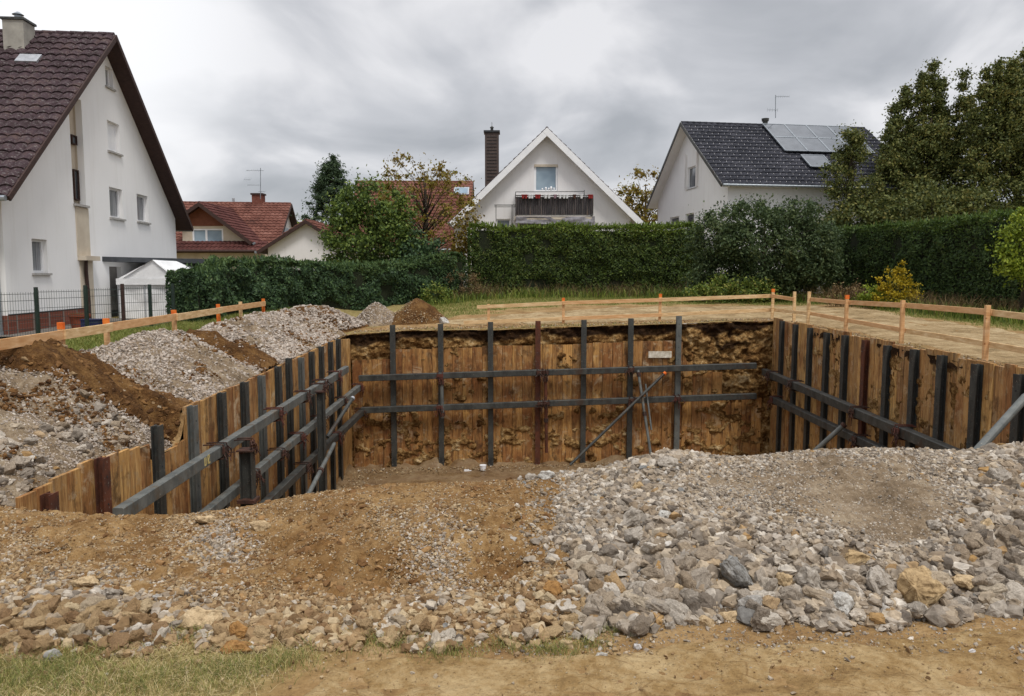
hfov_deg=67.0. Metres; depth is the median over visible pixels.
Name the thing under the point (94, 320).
storage crate
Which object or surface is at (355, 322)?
heap stones
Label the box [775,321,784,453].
steel pile
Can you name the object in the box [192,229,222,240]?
window
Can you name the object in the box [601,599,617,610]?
rock
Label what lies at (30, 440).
rock
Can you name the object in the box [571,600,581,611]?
clod
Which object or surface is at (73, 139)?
window
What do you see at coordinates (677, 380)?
steel pile
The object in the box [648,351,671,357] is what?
name plate
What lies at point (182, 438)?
earth wall
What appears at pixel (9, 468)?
rock
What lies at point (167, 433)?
soil stones
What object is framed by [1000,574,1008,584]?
rock
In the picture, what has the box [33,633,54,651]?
clod
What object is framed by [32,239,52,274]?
window
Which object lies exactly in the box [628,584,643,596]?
rock
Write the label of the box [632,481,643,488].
rock
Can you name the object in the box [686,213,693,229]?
window
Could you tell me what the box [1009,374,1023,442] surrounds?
steel pile
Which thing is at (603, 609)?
rock
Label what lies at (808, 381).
steel pile
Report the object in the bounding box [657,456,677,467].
rock
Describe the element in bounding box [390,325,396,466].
steel pile
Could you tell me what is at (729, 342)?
earth wall back
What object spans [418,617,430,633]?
clod
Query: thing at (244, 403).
steel pile
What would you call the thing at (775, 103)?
tv aerial
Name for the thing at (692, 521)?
rubble stones
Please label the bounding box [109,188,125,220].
window
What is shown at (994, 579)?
rock
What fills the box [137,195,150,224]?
window
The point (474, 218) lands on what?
shrub
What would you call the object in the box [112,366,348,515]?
steel waler
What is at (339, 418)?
pipe prop
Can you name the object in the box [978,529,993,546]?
rock
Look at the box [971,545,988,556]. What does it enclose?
rock
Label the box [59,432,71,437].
rock
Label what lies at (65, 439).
rock
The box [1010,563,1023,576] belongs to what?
rock
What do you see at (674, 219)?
window
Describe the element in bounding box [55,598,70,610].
clod
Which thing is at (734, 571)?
rock
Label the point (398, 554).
crumbs
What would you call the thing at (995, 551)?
rock
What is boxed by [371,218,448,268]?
shrub
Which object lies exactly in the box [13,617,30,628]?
clod
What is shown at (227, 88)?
sky
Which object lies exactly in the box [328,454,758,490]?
pit floor
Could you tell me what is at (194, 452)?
steel pile
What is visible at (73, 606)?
clod
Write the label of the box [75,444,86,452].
rock
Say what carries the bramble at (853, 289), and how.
on the ground at (306, 681)
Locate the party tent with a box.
[116,260,198,317]
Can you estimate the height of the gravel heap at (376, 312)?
1.337 m
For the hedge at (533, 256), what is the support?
on the ground at (306, 681)
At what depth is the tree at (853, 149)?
37.65 m
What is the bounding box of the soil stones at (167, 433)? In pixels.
[0,339,192,443]
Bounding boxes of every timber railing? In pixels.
[0,299,265,349]
[464,289,774,325]
[771,292,1023,360]
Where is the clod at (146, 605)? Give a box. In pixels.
[139,598,154,612]
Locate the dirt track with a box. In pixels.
[304,627,1023,695]
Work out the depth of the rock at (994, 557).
6.28 m
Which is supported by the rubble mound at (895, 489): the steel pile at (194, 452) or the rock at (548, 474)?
the rock at (548, 474)
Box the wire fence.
[0,284,174,338]
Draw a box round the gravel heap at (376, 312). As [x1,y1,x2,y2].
[359,303,395,326]
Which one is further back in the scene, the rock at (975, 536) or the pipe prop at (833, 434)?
the pipe prop at (833, 434)
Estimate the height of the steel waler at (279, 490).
0.615 m
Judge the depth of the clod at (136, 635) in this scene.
5.44 m
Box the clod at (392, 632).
[385,625,399,642]
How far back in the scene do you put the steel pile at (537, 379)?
23.87 m
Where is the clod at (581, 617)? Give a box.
[571,609,586,621]
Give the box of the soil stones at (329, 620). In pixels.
[0,482,607,660]
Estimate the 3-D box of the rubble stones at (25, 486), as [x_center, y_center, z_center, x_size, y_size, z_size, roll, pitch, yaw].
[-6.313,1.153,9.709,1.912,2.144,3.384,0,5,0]
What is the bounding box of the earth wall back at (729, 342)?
[345,321,772,467]
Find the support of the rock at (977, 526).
on the rubble stones at (692, 521)
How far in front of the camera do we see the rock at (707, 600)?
5.88 m
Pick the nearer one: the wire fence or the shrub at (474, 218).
the wire fence
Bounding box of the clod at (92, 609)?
[85,602,98,613]
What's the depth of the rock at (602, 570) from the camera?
6.14 m
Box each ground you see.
[0,293,1023,695]
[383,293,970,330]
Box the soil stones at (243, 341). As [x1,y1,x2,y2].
[180,330,277,371]
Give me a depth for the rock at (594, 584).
5.99 m
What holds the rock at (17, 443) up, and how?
on the rubble heap at (19, 382)
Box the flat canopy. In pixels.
[102,257,204,263]
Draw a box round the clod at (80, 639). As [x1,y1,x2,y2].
[72,634,89,645]
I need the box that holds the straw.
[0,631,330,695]
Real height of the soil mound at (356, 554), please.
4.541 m
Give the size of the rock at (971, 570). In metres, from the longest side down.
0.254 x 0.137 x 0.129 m
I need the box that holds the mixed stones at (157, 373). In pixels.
[51,327,271,448]
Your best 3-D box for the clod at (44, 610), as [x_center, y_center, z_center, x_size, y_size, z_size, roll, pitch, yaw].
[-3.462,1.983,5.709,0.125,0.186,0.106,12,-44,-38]
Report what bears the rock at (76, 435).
on the rubble heap at (19, 382)
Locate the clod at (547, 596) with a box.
[542,591,558,603]
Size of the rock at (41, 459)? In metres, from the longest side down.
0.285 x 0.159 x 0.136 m
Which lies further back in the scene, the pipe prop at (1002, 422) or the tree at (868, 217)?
the tree at (868, 217)
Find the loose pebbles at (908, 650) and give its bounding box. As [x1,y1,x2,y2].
[0,633,1023,695]
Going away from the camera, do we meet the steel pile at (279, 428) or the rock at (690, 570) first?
the rock at (690, 570)
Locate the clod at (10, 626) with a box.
[8,617,23,628]
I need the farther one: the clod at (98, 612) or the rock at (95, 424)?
the rock at (95, 424)
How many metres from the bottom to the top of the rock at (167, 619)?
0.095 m
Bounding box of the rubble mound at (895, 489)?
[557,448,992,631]
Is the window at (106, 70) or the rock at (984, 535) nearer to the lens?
the rock at (984, 535)
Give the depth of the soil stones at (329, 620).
5.88 m
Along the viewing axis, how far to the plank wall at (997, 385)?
16.28 m
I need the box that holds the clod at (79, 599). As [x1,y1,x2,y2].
[71,596,85,604]
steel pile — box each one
[40,491,59,510]
[94,456,112,513]
[150,424,166,513]
[187,405,201,512]
[217,392,230,508]
[240,381,249,446]
[257,375,268,499]
[274,366,284,498]
[285,358,295,496]
[298,357,307,494]
[308,351,317,493]
[318,346,326,451]
[328,342,335,489]
[335,339,343,480]
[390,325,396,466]
[438,324,443,465]
[488,322,492,465]
[535,321,540,464]
[580,320,586,462]
[626,318,633,458]
[673,316,681,448]
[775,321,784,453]
[788,324,797,451]
[803,328,812,449]
[819,333,830,448]
[837,335,848,448]
[857,340,869,447]
[879,345,891,446]
[905,349,919,448]
[932,355,947,441]
[966,364,983,448]
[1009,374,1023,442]
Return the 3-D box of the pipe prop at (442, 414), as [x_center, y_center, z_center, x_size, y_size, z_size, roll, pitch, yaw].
[-2.143,1.574,23.673,0.184,1.153,0.164,0,5,0]
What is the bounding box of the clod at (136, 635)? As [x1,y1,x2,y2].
[129,628,144,641]
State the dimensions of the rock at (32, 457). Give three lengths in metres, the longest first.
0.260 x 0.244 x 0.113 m
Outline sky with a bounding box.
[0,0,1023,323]
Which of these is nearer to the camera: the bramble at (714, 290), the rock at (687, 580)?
the rock at (687, 580)
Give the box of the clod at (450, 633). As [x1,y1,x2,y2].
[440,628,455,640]
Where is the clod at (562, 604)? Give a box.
[560,600,574,613]
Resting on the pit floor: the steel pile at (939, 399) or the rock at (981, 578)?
the steel pile at (939, 399)
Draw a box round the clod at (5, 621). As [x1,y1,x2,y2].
[0,616,13,626]
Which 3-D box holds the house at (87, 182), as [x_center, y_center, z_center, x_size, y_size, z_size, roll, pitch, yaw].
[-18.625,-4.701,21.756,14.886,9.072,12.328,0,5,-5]
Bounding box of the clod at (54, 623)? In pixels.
[45,617,68,629]
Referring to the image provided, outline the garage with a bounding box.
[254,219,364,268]
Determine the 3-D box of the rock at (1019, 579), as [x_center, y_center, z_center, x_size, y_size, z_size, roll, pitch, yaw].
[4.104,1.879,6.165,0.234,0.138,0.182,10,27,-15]
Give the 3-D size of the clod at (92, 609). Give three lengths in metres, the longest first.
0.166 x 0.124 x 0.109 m
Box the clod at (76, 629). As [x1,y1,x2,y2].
[67,623,84,638]
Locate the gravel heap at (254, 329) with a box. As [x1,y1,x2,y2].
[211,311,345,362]
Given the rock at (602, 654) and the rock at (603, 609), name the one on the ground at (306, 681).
the rock at (602, 654)
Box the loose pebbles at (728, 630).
[454,609,1023,661]
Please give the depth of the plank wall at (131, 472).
13.21 m
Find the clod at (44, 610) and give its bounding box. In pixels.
[34,603,50,616]
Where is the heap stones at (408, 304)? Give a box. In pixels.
[391,301,447,322]
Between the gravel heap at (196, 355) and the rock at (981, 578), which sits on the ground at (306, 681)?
the gravel heap at (196, 355)
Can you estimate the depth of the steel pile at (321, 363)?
20.31 m
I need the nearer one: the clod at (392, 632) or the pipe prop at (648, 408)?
the clod at (392, 632)
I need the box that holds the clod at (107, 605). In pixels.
[96,598,118,610]
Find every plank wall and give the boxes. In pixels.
[15,339,352,515]
[352,341,761,466]
[769,318,1023,452]
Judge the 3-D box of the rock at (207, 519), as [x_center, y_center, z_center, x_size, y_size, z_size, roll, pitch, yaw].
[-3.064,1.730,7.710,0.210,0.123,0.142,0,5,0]
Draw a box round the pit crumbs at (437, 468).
[340,462,612,487]
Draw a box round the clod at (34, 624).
[22,615,45,631]
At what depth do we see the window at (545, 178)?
44.39 m
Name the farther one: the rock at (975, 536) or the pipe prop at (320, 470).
the pipe prop at (320, 470)
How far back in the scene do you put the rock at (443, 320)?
25.19 m
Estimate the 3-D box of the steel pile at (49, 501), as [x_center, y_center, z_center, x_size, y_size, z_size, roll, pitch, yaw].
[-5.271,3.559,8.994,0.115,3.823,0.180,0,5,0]
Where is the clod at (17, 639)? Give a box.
[11,635,23,643]
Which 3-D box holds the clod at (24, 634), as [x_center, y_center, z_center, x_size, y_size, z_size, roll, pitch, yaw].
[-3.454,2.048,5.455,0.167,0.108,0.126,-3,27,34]
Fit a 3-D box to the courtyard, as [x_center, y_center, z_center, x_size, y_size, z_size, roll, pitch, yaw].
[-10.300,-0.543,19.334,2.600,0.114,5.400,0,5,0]
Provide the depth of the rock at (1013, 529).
6.56 m
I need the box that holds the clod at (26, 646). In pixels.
[18,638,33,655]
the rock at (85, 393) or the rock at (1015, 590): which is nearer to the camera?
the rock at (1015, 590)
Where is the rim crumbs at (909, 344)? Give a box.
[787,321,1018,366]
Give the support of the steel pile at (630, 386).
on the pit floor
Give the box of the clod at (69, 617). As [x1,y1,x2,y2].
[63,610,78,623]
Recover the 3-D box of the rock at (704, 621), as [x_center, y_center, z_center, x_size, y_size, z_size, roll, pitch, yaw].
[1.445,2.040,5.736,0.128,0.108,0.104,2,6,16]
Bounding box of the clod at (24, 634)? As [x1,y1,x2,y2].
[16,628,34,639]
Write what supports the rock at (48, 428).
on the rubble heap at (19, 382)
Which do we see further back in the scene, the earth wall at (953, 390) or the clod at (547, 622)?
the earth wall at (953, 390)
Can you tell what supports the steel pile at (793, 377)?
on the pit floor
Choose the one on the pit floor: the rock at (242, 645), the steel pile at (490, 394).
the steel pile at (490, 394)
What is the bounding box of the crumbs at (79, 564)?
[0,475,612,659]
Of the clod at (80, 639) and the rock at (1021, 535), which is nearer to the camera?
the clod at (80, 639)
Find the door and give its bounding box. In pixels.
[109,267,118,316]
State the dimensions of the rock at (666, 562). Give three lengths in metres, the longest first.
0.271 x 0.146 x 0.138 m
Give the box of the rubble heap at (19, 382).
[0,369,170,502]
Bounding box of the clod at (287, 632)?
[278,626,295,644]
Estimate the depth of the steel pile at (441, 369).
23.88 m
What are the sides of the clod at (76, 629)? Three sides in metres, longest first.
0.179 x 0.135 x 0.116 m
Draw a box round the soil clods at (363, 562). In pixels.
[0,477,567,639]
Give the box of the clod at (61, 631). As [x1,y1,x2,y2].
[55,623,72,637]
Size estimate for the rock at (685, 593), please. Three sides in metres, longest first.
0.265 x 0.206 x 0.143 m
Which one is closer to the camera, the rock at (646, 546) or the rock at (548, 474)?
the rock at (646, 546)
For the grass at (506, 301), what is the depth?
31.12 m
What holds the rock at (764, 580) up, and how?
on the rubble stones at (692, 521)
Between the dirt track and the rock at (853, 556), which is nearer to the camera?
the dirt track
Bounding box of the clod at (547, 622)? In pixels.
[536,616,552,625]
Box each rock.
[0,494,7,501]
[0,500,15,507]
[3,460,15,474]
[8,437,22,446]
[9,456,31,467]
[17,467,34,477]
[20,450,36,458]
[23,436,37,444]
[23,455,34,465]
[33,453,48,463]
[34,454,45,462]
[39,424,54,432]
[54,421,70,428]
[54,426,68,431]
[55,434,63,439]
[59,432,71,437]
[61,434,74,441]
[70,576,99,587]
[72,430,82,441]
[73,427,88,438]
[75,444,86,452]
[78,389,89,398]
[92,420,101,426]
[101,419,112,425]
[102,588,123,597]
[110,420,119,427]
[111,413,118,420]
[116,417,128,422]
[117,434,130,445]
[120,586,135,595]
[158,615,174,623]
[180,606,224,629]
[195,515,214,523]
[220,640,251,654]
[229,620,247,638]
[249,520,270,531]
[439,317,448,323]
[525,473,537,480]
[538,470,554,479]
[542,580,562,595]
[558,640,572,648]
[569,550,593,559]
[572,551,596,569]
[578,563,597,578]
[582,593,603,610]
[586,554,603,565]
[588,577,602,591]
[589,557,597,563]
[591,595,611,617]
[595,564,613,577]
[596,544,618,557]
[596,652,607,655]
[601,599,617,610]
[603,582,619,591]
[604,569,625,593]
[604,587,620,596]
[612,596,633,608]
[612,600,638,613]
[614,569,626,575]
[620,587,641,596]
[622,526,643,543]
[623,506,643,526]
[624,592,648,610]
[627,581,646,591]
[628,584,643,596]
[628,614,660,635]
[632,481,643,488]
[634,643,641,649]
[640,567,664,579]
[641,541,660,553]
[643,580,663,597]
[644,594,664,612]
[646,599,669,613]
[649,537,665,554]
[651,581,674,592]
[656,557,674,576]
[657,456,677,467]
[658,510,670,517]
[664,621,674,629]
[665,598,689,625]
[666,587,682,602]
[674,583,682,589]
[677,542,691,551]
[678,568,693,577]
[679,555,696,570]
[679,570,696,588]
[679,588,698,599]
[682,597,701,614]
[687,546,718,560]
[691,566,711,584]
[697,591,717,610]
[699,615,714,627]
[717,610,737,621]
[719,555,753,588]
[736,589,750,600]
[737,595,762,606]
[745,599,760,610]
[751,590,775,597]
[751,607,771,631]
[760,576,777,591]
[760,613,784,629]
[762,595,779,609]
[763,578,777,590]
[775,572,792,586]
[779,586,803,599]
[793,566,820,588]
[802,585,832,601]
[832,591,854,614]
[845,549,869,563]
[865,565,895,596]
[896,565,946,606]
[906,601,934,616]
[926,520,941,529]
[931,570,953,586]
[951,574,974,589]
[953,543,969,560]
[953,596,972,608]
[961,532,988,546]
[962,537,980,549]
[965,559,983,576]
[967,523,985,531]
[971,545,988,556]
[971,572,987,585]
[971,583,1007,594]
[975,566,998,576]
[977,529,989,538]
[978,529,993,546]
[979,546,1003,564]
[980,518,994,525]
[980,573,1005,585]
[986,467,1011,480]
[990,554,1002,564]
[993,529,1019,546]
[994,524,1019,537]
[996,527,1012,547]
[998,565,1021,580]
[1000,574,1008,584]
[1003,550,1023,564]
[1004,582,1023,606]
[1009,509,1023,520]
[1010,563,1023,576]
[1015,577,1023,584]
[1019,532,1023,546]
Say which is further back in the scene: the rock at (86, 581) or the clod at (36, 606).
the rock at (86, 581)
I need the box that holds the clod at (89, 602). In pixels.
[78,596,105,611]
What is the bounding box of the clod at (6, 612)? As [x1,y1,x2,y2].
[0,608,15,618]
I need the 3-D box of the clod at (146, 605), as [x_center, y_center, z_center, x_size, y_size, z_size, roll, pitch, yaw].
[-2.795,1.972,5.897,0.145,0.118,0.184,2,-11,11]
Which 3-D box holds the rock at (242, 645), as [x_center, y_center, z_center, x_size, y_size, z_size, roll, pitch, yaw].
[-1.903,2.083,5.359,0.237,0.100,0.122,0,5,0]
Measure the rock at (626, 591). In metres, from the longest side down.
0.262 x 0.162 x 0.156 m
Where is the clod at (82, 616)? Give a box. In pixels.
[73,611,90,622]
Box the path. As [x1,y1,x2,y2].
[436,306,1023,366]
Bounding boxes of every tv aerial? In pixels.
[243,168,264,198]
[767,95,789,117]
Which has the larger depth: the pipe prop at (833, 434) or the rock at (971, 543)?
the pipe prop at (833, 434)
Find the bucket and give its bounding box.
[480,464,485,470]
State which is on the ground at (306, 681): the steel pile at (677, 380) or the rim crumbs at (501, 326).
the rim crumbs at (501, 326)
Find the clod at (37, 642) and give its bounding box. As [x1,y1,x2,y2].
[32,641,42,649]
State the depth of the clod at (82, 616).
5.67 m
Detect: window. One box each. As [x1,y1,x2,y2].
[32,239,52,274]
[70,134,77,144]
[72,169,79,200]
[105,67,115,91]
[107,121,123,156]
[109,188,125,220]
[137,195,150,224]
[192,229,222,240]
[496,219,510,231]
[534,167,557,190]
[671,216,678,229]
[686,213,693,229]
[687,166,696,189]
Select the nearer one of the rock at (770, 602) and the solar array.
the rock at (770, 602)
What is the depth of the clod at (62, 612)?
5.71 m
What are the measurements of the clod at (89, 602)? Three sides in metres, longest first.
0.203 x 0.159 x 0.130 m
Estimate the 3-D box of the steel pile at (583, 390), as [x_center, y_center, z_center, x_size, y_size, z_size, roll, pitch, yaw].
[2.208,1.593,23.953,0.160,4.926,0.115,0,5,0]
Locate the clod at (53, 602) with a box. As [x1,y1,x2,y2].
[42,596,60,612]
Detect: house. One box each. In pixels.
[0,12,193,337]
[176,193,296,270]
[352,180,473,259]
[447,126,644,290]
[646,118,928,293]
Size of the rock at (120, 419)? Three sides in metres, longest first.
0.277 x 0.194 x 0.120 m
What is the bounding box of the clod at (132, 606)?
[118,597,140,612]
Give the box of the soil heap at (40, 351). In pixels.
[0,338,189,443]
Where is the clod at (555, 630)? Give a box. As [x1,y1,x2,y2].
[544,624,568,638]
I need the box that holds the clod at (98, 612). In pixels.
[90,608,105,622]
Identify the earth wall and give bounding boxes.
[180,334,346,440]
[768,332,1008,452]
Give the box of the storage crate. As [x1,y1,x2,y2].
[80,319,102,326]
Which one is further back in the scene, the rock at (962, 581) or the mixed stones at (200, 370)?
the mixed stones at (200, 370)
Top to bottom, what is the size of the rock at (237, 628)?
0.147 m
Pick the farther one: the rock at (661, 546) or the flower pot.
the flower pot
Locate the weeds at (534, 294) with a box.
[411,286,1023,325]
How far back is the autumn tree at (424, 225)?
37.19 m
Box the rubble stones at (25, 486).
[0,373,135,494]
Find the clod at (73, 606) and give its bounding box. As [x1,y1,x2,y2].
[57,602,80,610]
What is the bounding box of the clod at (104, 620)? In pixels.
[98,615,118,625]
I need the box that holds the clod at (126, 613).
[121,611,139,621]
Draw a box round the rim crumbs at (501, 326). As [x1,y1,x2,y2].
[352,318,772,332]
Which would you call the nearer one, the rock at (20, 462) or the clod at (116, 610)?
the clod at (116, 610)
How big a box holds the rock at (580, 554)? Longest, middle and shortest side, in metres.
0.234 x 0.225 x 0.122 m
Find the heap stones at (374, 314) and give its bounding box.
[356,302,393,324]
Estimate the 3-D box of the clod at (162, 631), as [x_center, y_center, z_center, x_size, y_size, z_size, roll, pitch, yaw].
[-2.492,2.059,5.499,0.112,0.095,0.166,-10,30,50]
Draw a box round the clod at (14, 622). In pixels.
[10,619,20,627]
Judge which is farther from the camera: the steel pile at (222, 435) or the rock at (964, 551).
the steel pile at (222, 435)
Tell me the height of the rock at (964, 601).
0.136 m
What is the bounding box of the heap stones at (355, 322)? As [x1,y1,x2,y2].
[290,304,367,329]
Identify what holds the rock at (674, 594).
on the rubble stones at (692, 521)
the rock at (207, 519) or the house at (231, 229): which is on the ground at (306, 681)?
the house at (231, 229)
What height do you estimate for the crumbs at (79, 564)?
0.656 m
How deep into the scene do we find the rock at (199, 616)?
5.69 m
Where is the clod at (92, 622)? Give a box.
[82,616,99,630]
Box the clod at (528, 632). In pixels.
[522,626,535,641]
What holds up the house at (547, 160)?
on the ground at (306, 681)
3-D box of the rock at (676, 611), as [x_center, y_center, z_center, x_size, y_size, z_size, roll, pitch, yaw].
[1.242,1.998,5.819,0.194,0.135,0.250,-16,46,-3]
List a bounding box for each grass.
[65,306,292,350]
[944,316,1023,330]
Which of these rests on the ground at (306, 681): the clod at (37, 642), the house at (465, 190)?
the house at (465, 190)
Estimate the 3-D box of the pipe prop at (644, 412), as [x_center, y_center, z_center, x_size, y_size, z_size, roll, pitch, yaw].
[3.999,2.038,23.270,0.125,2.704,0.900,-2,6,-24]
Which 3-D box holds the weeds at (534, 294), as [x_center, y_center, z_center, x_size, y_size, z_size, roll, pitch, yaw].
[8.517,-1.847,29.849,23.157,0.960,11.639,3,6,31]
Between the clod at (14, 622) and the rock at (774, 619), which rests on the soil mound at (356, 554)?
the clod at (14, 622)
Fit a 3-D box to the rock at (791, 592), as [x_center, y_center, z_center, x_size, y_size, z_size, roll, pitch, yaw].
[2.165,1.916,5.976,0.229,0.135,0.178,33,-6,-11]
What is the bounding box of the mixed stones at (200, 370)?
[105,310,333,393]
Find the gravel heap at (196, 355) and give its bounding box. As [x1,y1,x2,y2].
[92,330,260,400]
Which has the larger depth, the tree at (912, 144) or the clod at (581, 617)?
the tree at (912, 144)
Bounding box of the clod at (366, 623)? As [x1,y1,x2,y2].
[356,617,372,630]
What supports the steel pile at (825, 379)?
on the pit floor
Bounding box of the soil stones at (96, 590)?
[0,505,488,660]
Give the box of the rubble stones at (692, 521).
[510,441,1023,641]
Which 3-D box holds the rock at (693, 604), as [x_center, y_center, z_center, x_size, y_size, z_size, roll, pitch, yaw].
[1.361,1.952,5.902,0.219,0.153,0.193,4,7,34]
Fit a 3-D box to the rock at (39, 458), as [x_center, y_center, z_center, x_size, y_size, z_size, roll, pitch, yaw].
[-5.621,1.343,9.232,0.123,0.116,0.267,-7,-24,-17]
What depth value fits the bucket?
23.48 m
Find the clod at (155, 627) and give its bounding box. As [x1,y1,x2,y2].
[151,621,168,631]
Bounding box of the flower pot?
[67,313,90,328]
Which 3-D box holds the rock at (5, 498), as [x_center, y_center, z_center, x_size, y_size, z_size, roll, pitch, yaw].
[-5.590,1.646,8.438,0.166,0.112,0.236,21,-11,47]
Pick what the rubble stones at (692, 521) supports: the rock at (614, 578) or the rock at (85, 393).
the rock at (614, 578)
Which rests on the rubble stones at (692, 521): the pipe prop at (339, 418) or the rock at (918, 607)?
the rock at (918, 607)
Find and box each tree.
[310,164,437,268]
[373,149,481,262]
[613,164,659,231]
[806,180,1000,232]
[815,120,888,292]
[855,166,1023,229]
[859,57,989,208]
[938,41,1023,219]
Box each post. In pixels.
[234,437,260,506]
[311,383,328,491]
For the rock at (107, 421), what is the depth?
10.81 m
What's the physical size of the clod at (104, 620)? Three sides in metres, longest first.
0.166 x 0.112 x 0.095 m
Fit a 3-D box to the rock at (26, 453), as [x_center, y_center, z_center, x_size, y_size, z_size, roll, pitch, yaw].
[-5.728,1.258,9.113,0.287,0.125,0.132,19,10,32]
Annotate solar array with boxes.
[762,123,874,153]
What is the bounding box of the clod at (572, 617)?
[566,613,578,625]
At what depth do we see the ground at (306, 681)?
5.37 m
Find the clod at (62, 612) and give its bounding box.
[53,607,70,616]
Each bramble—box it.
[418,281,457,304]
[443,267,485,297]
[678,270,781,303]
[814,278,867,306]
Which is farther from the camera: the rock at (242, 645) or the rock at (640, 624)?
the rock at (640, 624)
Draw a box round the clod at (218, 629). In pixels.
[213,624,229,636]
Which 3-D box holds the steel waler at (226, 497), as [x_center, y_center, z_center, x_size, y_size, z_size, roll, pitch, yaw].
[-4.774,2.086,16.674,0.469,0.763,13.736,0,5,1]
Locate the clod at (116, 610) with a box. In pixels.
[112,604,127,616]
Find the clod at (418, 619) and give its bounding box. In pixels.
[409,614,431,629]
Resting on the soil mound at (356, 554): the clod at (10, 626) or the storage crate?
the clod at (10, 626)
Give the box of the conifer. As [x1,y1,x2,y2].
[291,153,376,256]
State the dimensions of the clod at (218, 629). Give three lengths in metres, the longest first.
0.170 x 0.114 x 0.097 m
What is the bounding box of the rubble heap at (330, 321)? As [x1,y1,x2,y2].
[295,305,368,332]
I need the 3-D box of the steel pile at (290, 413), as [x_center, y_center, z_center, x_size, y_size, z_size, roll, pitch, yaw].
[-5.066,2.430,17.757,0.115,4.424,0.180,0,5,0]
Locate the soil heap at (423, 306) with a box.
[391,298,447,324]
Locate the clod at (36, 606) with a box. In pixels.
[31,602,42,612]
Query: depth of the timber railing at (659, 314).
24.54 m
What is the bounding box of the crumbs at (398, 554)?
[2,485,511,656]
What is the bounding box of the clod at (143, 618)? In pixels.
[131,613,150,625]
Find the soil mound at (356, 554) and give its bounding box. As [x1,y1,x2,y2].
[0,430,569,655]
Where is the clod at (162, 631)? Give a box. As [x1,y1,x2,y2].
[151,626,170,644]
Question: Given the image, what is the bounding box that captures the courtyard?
[0,318,160,336]
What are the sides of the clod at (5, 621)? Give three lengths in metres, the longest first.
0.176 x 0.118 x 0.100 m
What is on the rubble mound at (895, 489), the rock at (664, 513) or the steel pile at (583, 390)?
the rock at (664, 513)
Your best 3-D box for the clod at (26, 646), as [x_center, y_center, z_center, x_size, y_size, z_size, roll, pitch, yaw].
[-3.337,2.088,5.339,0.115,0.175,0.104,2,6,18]
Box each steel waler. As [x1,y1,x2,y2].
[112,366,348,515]
[198,383,364,513]
[258,408,368,503]
[358,362,756,384]
[361,393,756,416]
[762,369,960,449]
[766,395,887,447]
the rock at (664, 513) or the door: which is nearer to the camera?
the rock at (664, 513)
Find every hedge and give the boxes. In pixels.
[164,251,468,322]
[467,219,704,295]
[822,208,1023,310]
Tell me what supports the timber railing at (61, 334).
on the ground at (306, 681)
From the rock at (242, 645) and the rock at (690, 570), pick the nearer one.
the rock at (242, 645)
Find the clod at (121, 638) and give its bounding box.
[108,631,130,647]
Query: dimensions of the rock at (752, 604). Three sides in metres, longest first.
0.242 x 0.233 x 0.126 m
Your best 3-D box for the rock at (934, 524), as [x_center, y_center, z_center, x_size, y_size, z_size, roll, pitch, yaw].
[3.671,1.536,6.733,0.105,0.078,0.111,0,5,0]
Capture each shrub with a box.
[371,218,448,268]
[449,200,484,287]
[672,188,858,300]
[853,284,886,307]
[870,260,923,307]
[985,206,1023,312]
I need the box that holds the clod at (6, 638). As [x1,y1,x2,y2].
[0,631,17,646]
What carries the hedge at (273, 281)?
on the ground at (306, 681)
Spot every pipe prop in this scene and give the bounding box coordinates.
[307,442,335,492]
[326,396,354,438]
[439,380,444,417]
[543,376,548,452]
[569,371,666,465]
[636,370,651,454]
[645,384,651,429]
[813,422,846,449]
[974,393,1023,448]
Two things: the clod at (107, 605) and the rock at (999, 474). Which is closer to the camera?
the clod at (107, 605)
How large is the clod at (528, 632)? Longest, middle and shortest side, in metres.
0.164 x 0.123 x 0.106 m
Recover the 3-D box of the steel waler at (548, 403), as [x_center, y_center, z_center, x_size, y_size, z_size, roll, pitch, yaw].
[1.423,1.751,23.738,12.122,0.742,0.486,0,5,0]
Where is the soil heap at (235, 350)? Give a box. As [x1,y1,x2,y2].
[186,329,279,373]
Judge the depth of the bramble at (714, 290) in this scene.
31.57 m
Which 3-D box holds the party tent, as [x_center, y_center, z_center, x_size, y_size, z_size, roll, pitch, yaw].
[-10.665,-1.805,24.257,1.860,1.836,4.145,0,5,-5]
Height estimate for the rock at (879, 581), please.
0.242 m
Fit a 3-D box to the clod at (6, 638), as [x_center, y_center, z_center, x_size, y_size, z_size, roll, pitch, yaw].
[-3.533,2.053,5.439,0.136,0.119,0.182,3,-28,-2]
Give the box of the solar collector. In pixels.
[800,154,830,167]

